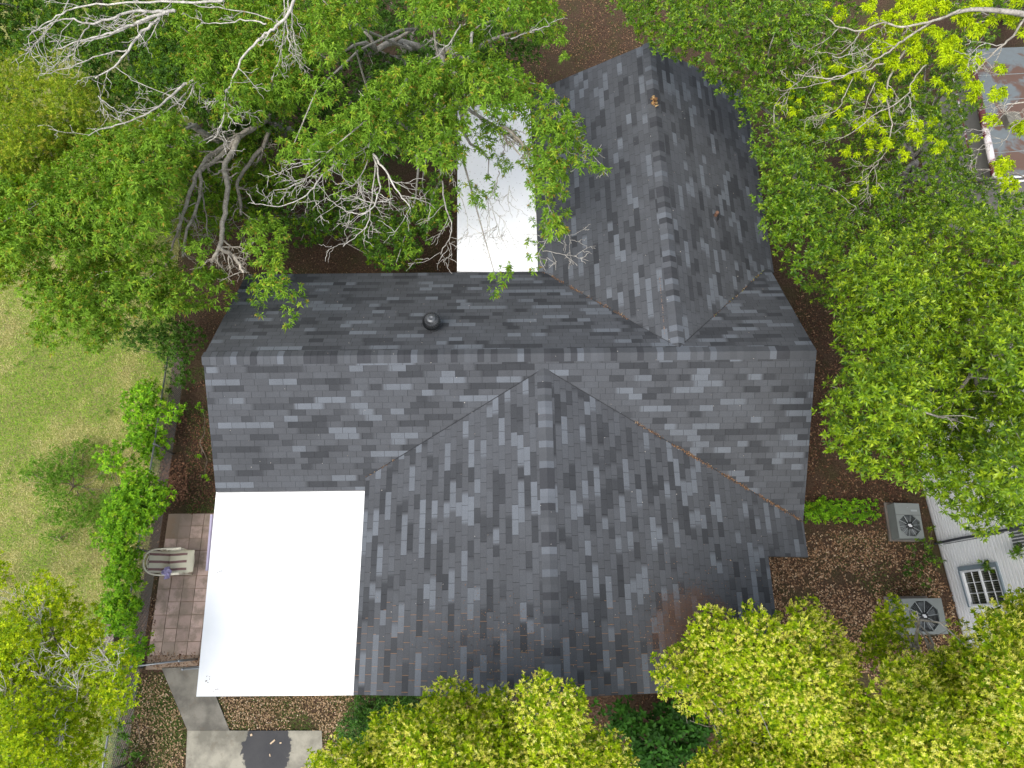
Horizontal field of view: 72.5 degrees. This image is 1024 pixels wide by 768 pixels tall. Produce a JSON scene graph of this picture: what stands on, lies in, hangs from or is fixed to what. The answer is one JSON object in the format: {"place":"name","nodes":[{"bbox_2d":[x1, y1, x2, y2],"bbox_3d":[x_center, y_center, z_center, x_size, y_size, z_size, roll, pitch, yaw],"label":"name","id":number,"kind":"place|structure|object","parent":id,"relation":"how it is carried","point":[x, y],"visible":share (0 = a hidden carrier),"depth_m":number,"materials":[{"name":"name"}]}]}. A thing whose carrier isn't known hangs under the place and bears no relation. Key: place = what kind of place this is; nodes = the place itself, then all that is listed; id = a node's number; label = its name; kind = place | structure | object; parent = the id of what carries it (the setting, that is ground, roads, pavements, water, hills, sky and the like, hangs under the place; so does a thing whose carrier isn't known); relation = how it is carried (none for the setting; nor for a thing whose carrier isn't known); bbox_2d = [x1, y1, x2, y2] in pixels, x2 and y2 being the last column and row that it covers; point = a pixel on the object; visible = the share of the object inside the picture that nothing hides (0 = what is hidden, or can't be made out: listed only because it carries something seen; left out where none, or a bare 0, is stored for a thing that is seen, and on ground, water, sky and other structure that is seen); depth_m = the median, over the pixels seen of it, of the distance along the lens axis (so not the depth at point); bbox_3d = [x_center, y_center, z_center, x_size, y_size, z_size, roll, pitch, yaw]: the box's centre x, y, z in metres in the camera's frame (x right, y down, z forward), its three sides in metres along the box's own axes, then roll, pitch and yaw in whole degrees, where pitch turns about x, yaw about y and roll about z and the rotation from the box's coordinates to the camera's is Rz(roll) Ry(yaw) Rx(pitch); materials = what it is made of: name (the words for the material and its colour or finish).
{"place":"outdoors","nodes":[
{"label":"outdoors","id":0,"kind":"place"},
{"bbox_2d":[0,0,203,767],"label":"lawn","id":1,"kind":"structure","parent":0,"point":[132,370],"depth_m":19.00,"materials":[{"name":"plant"}]},
{"bbox_2d":[0,550,15,588],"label":"yellow green tree","id":2,"kind":"object","parent":1,"relation":"on","point":[6,572],"visible":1,"depth_m":12.89,"materials":[{"name":"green plant"}]},
{"bbox_2d":[0,46,113,294],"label":"background tree","id":3,"kind":"object","parent":1,"relation":"on","point":[20,151],"visible":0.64,"depth_m":15.20,"materials":[{"name":"green plant"}]},
{"bbox_2d":[40,526,73,546],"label":"feathery bush","id":4,"kind":"object","parent":1,"relation":"on","point":[58,535],"visible":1,"depth_m":17.67,"materials":[{"name":"green plant"}]},
{"bbox_2d":[17,437,117,531],"bbox_3d":[-11.307,2.613,17.965,2.387,1.033,2.954,-28,73,-10],"label":"feathery bush","id":5,"kind":"object","parent":1,"relation":"on","point":[51,476],"visible":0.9,"depth_m":17.83,"materials":[{"name":"green plant"}]},
{"bbox_2d":[4,233,166,574],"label":"lawn weeds","id":6,"kind":"object","parent":1,"relation":"on","point":[107,411],"visible":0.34,"depth_m":18.91,"materials":[{"name":"green plant"}]},
{"bbox_2d":[101,624,121,659],"bbox_3d":[-9.791,6.270,17.022,0.310,0.300,0.900,-1,71,0],"label":"wooden step","id":7,"kind":"object","parent":1,"relation":"on","point":[116,639],"visible":0.2,"depth_m":16.99,"materials":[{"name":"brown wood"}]},
{"bbox_2d":[0,0,320,160],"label":"background tree","id":8,"kind":"object","parent":1,"relation":"on","point":[160,67],"visible":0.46,"depth_m":17.37,"materials":[{"name":"green plant"}]},
{"bbox_2d":[146,513,213,669],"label":"patio","id":9,"kind":"structure","parent":0,"point":[178,616],"depth_m":17.45,"materials":[{"name":"brown tile"}]},
{"bbox_2d":[121,658,197,668],"bbox_3d":[-8.310,6.605,16.526,1.351,1.030,0.056,-6,71,-2],"label":"chain link fence","id":10,"kind":"object","parent":9,"relation":"on","point":[172,661],"visible":0.87,"depth_m":16.07,"materials":[{"name":"metal"}]},
{"bbox_2d":[142,547,194,575],"bbox_3d":[-8.407,4.405,17.293,0.996,0.976,0.674,-3,71,-1],"label":"patio chair","id":11,"kind":"object","parent":9,"relation":"on","point":[178,560],"visible":0.94,"depth_m":17.28,"materials":[{"name":"beige plastic"}]},
{"bbox_2d":[161,566,171,578],"bbox_3d":[-8.432,4.614,17.069,0.250,0.175,0.310,-1,71,0],"label":"cloth","id":12,"kind":"object","parent":11,"relation":"on","point":[166,571],"visible":1,"depth_m":17.03,"materials":[{"name":"purple fabric"}]},
{"bbox_2d":[186,730,322,767],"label":"driveway","id":13,"kind":"structure","parent":0,"point":[228,749],"depth_m":16.36,"materials":[{"name":"concrete"}]},
{"bbox_2d":[110,0,1023,767],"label":"ground","id":14,"kind":"structure","parent":0,"point":[563,68],"depth_m":20.43,"materials":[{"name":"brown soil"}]},
{"bbox_2d":[0,567,141,767],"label":"yellow green tree","id":15,"kind":"object","parent":14,"relation":"on","point":[46,707],"visible":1,"depth_m":11.58,"materials":[{"name":"green plant"}]},
{"bbox_2d":[92,589,144,637],"bbox_3d":[-9.109,5.382,16.506,1.422,1.984,1.158,-1,71,0],"label":"hedge shrub","id":16,"kind":"object","parent":14,"relation":"on","point":[122,615],"visible":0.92,"depth_m":16.11,"materials":[{"name":"green plant"}]},
{"bbox_2d":[102,667,142,767],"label":"chain link fence","id":17,"kind":"object","parent":14,"relation":"on","point":[105,755],"visible":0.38,"depth_m":16.01,"materials":[{"name":"metal"}]},
{"bbox_2d":[99,541,147,599],"bbox_3d":[-9.155,4.466,16.767,1.184,2.114,1.463,-1,71,0],"label":"hedge shrub","id":18,"kind":"object","parent":14,"relation":"on","point":[125,560],"visible":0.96,"depth_m":16.14,"materials":[{"name":"green plant"}]},
{"bbox_2d":[116,713,145,767],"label":"shrub","id":19,"kind":"object","parent":14,"relation":"on","point":[124,736],"visible":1,"depth_m":15.90,"materials":[{"name":"green plant"}]},
{"bbox_2d":[89,439,177,556],"bbox_3d":[-9.454,2.967,17.117,2.726,2.427,2.241,36,75,11],"label":"hedge shrub","id":20,"kind":"object","parent":14,"relation":"on","point":[133,507],"visible":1,"depth_m":16.44,"materials":[{"name":"green plant"}]},
{"bbox_2d":[116,630,154,663],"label":"hedge shrub","id":21,"kind":"object","parent":14,"relation":"on","point":[138,650],"visible":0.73,"depth_m":15.97,"materials":[{"name":"green plant"}]},
{"bbox_2d":[118,376,187,470],"bbox_3d":[-9.515,1.013,18.166,2.037,1.721,2.271,29,73,9],"label":"hedge shrub","id":22,"kind":"object","parent":14,"relation":"on","point":[146,438],"visible":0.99,"depth_m":17.79,"materials":[{"name":"green plant"}]},
{"bbox_2d":[119,353,187,666],"bbox_3d":[-9.043,2.922,17.762,0.056,1.110,7.888,-1,71,-1],"label":"chain link fence","id":23,"kind":"object","parent":14,"relation":"on","point":[163,448],"visible":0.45,"depth_m":17.81,"materials":[{"name":"metal"}]},
{"bbox_2d":[108,309,208,394],"bbox_3d":[-9.257,-1.041,18.816,2.991,1.861,1.913,38,75,12],"label":"round leaved shrub","id":24,"kind":"object","parent":14,"relation":"on","point":[166,346],"visible":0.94,"depth_m":18.28,"materials":[{"name":"green plant"}]},
{"bbox_2d":[0,0,324,358],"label":"spreading tree","id":25,"kind":"object","parent":14,"relation":"on","point":[126,171],"visible":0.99,"depth_m":14.06,"materials":[{"name":"green plant"}]},
{"bbox_2d":[162,667,229,730],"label":"walkway","id":26,"kind":"structure","parent":14,"relation":"on","point":[203,713],"depth_m":16.67,"materials":[{"name":"concrete"}]},
{"bbox_2d":[181,666,198,669],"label":"metal gate","id":27,"kind":"structure","parent":26,"relation":"on","point":[191,668],"depth_m":16.04,"materials":[{"name":"metal"}]},
{"bbox_2d":[194,402,208,480],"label":"weeds","id":28,"kind":"object","parent":14,"relation":"on","point":[202,448],"visible":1,"depth_m":18.63,"materials":[{"name":"green plant"}]},
{"bbox_2d":[176,126,453,272],"bbox_3d":[-6.043,-5.045,19.186,8.790,3.858,3.996,18,72,6],"label":"tree","id":29,"kind":"object","parent":14,"relation":"on","point":[336,214],"visible":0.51,"depth_m":18.19,"materials":[{"name":"green plant"}]},
{"bbox_2d":[331,695,428,755],"bbox_3d":[-2.923,7.750,15.936,2.400,1.553,1.517,-1,71,0],"label":"narrow leaved bush","id":30,"kind":"object","parent":14,"relation":"on","point":[360,718],"visible":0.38,"depth_m":15.74,"materials":[{"name":"green plant"}]},
{"bbox_2d":[282,0,559,173],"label":"background tree","id":31,"kind":"object","parent":14,"relation":"on","point":[389,28],"visible":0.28,"depth_m":18.36,"materials":[{"name":"green plant"}]},
{"bbox_2d":[246,0,611,299],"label":"spreading tree","id":32,"kind":"object","parent":14,"relation":"on","point":[449,80],"visible":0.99,"depth_m":13.79,"materials":[{"name":"green plant"}]},
{"bbox_2d":[302,667,639,767],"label":"flowering tree","id":33,"kind":"object","parent":14,"relation":"on","point":[555,746],"visible":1,"depth_m":10.31,"materials":[{"name":"green plant"}]},
{"bbox_2d":[196,43,816,697],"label":"house","id":34,"kind":"structure","parent":14,"relation":"on","point":[350,565],"depth_m":15.11,"materials":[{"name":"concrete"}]},
{"bbox_2d":[205,121,801,691],"bbox_3d":[0.047,-1.050,16.093,12.875,1.950,14.944,-1,71,0],"label":"roof debris","id":35,"kind":"object","parent":34,"relation":"on","point":[653,591],"visible":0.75,"depth_m":15.22,"materials":[{"name":"brown plant"}]},
{"bbox_2d":[650,95,657,106],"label":"dry leaf clump","id":36,"kind":"object","parent":34,"relation":"on","point":[654,101],"visible":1,"depth_m":17.14,"materials":[{"name":"brown plant"}]},
{"bbox_2d":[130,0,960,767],"bbox_3d":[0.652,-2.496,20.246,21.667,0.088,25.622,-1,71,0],"label":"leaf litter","id":37,"kind":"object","parent":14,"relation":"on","point":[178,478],"visible":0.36,"depth_m":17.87,"materials":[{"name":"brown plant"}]},
{"bbox_2d":[590,694,723,767],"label":"broad leaved plant","id":38,"kind":"object","parent":14,"relation":"on","point":[657,733],"visible":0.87,"depth_m":15.45,"materials":[{"name":"green plant"}]},
{"bbox_2d":[605,0,878,303],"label":"laurel tree","id":39,"kind":"object","parent":14,"relation":"on","point":[807,193],"visible":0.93,"depth_m":14.79,"materials":[{"name":"green plant"}]},
{"bbox_2d":[649,594,872,767],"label":"flowering tree","id":40,"kind":"object","parent":14,"relation":"on","point":[771,721],"visible":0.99,"depth_m":10.94,"materials":[{"name":"green plant"}]},
{"bbox_2d":[803,495,880,525],"bbox_3d":[8.455,3.224,17.942,2.168,0.843,0.814,-1,71,0],"label":"ground cover strip","id":41,"kind":"object","parent":14,"relation":"on","point":[834,512],"visible":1,"depth_m":17.97,"materials":[{"name":"green plant"}]},
{"bbox_2d":[762,0,1023,228],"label":"sprouting tree","id":42,"kind":"object","parent":14,"relation":"on","point":[946,48],"visible":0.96,"depth_m":14.86,"materials":[{"name":"green plant"}]},
{"bbox_2d":[883,502,923,541],"bbox_3d":[10.102,3.528,17.989,0.741,0.486,0.997,1,71,0],"label":"air conditioner","id":43,"kind":"object","parent":14,"relation":"on","point":[903,522],"visible":1,"depth_m":17.85,"materials":[{"name":"metal"}]},
{"bbox_2d":[804,26,1023,324],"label":"laurel tree","id":44,"kind":"object","parent":14,"relation":"on","point":[912,171],"visible":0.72,"depth_m":16.40,"materials":[{"name":"green plant"}]},
{"bbox_2d":[883,596,947,634],"bbox_3d":[9.880,5.657,17.093,1.085,0.776,0.922,-1,71,0],"label":"air conditioner","id":45,"kind":"object","parent":14,"relation":"on","point":[924,607],"visible":0.71,"depth_m":16.82,"materials":[{"name":"metal"}]},
{"bbox_2d":[810,200,1023,542],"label":"laurel tree","id":46,"kind":"object","parent":14,"relation":"on","point":[935,383],"visible":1,"depth_m":11.73,"materials":[{"name":"green plant"}]},
{"bbox_2d":[902,545,932,587],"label":"wall shrub","id":47,"kind":"object","parent":14,"relation":"on","point":[908,572],"visible":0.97,"depth_m":17.56,"materials":[{"name":"green plant"}]},
{"bbox_2d":[914,524,945,567],"bbox_3d":[10.530,4.104,17.590,0.839,0.948,0.903,-31,74,-10],"label":"wall shrub","id":48,"kind":"object","parent":14,"relation":"on","point":[926,546],"visible":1,"depth_m":17.36,"materials":[{"name":"green plant"}]},
{"bbox_2d":[839,584,1023,767],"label":"flowering tree","id":49,"kind":"object","parent":14,"relation":"on","point":[932,715],"visible":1,"depth_m":10.19,"materials":[{"name":"green plant"}]},
{"bbox_2d":[916,389,1023,743],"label":"white building","id":50,"kind":"structure","parent":14,"relation":"on","point":[962,551],"depth_m":16.67,"materials":[{"name":"white paint"}]},
{"bbox_2d":[957,562,1006,606],"bbox_3d":[11.059,4.714,16.373,0.120,1.458,0.950,-4,71,-2],"label":"window","id":51,"kind":"structure","parent":50,"relation":"in","point":[978,586],"depth_m":16.44,"materials":[{"name":"white paint"}]},
{"bbox_2d":[977,559,994,573],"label":"creeper","id":52,"kind":"object","parent":50,"relation":"attached to","point":[985,568],"visible":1,"depth_m":16.08,"materials":[{"name":"green plant"}]},
{"bbox_2d":[1006,542,1023,560],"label":"creeper","id":53,"kind":"object","parent":50,"relation":"attached to","point":[1016,550],"visible":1,"depth_m":15.10,"materials":[{"name":"green plant"}]},
{"bbox_2d":[922,47,1023,234],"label":"metal roofed shed","id":54,"kind":"structure","parent":14,"relation":"on","point":[1012,79],"depth_m":19.06,"materials":[{"name":"red paint"}]},
{"bbox_2d":[923,0,1023,44],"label":"laurel tree","id":55,"kind":"object","parent":14,"relation":"on","point":[996,4],"visible":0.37,"depth_m":19.69,"materials":[{"name":"green plant"}]},
{"bbox_2d":[1001,111,1022,129],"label":"concrete block","id":56,"kind":"object","parent":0,"point":[1006,119],"depth_m":18.45,"materials":[{"name":"grey concrete"}]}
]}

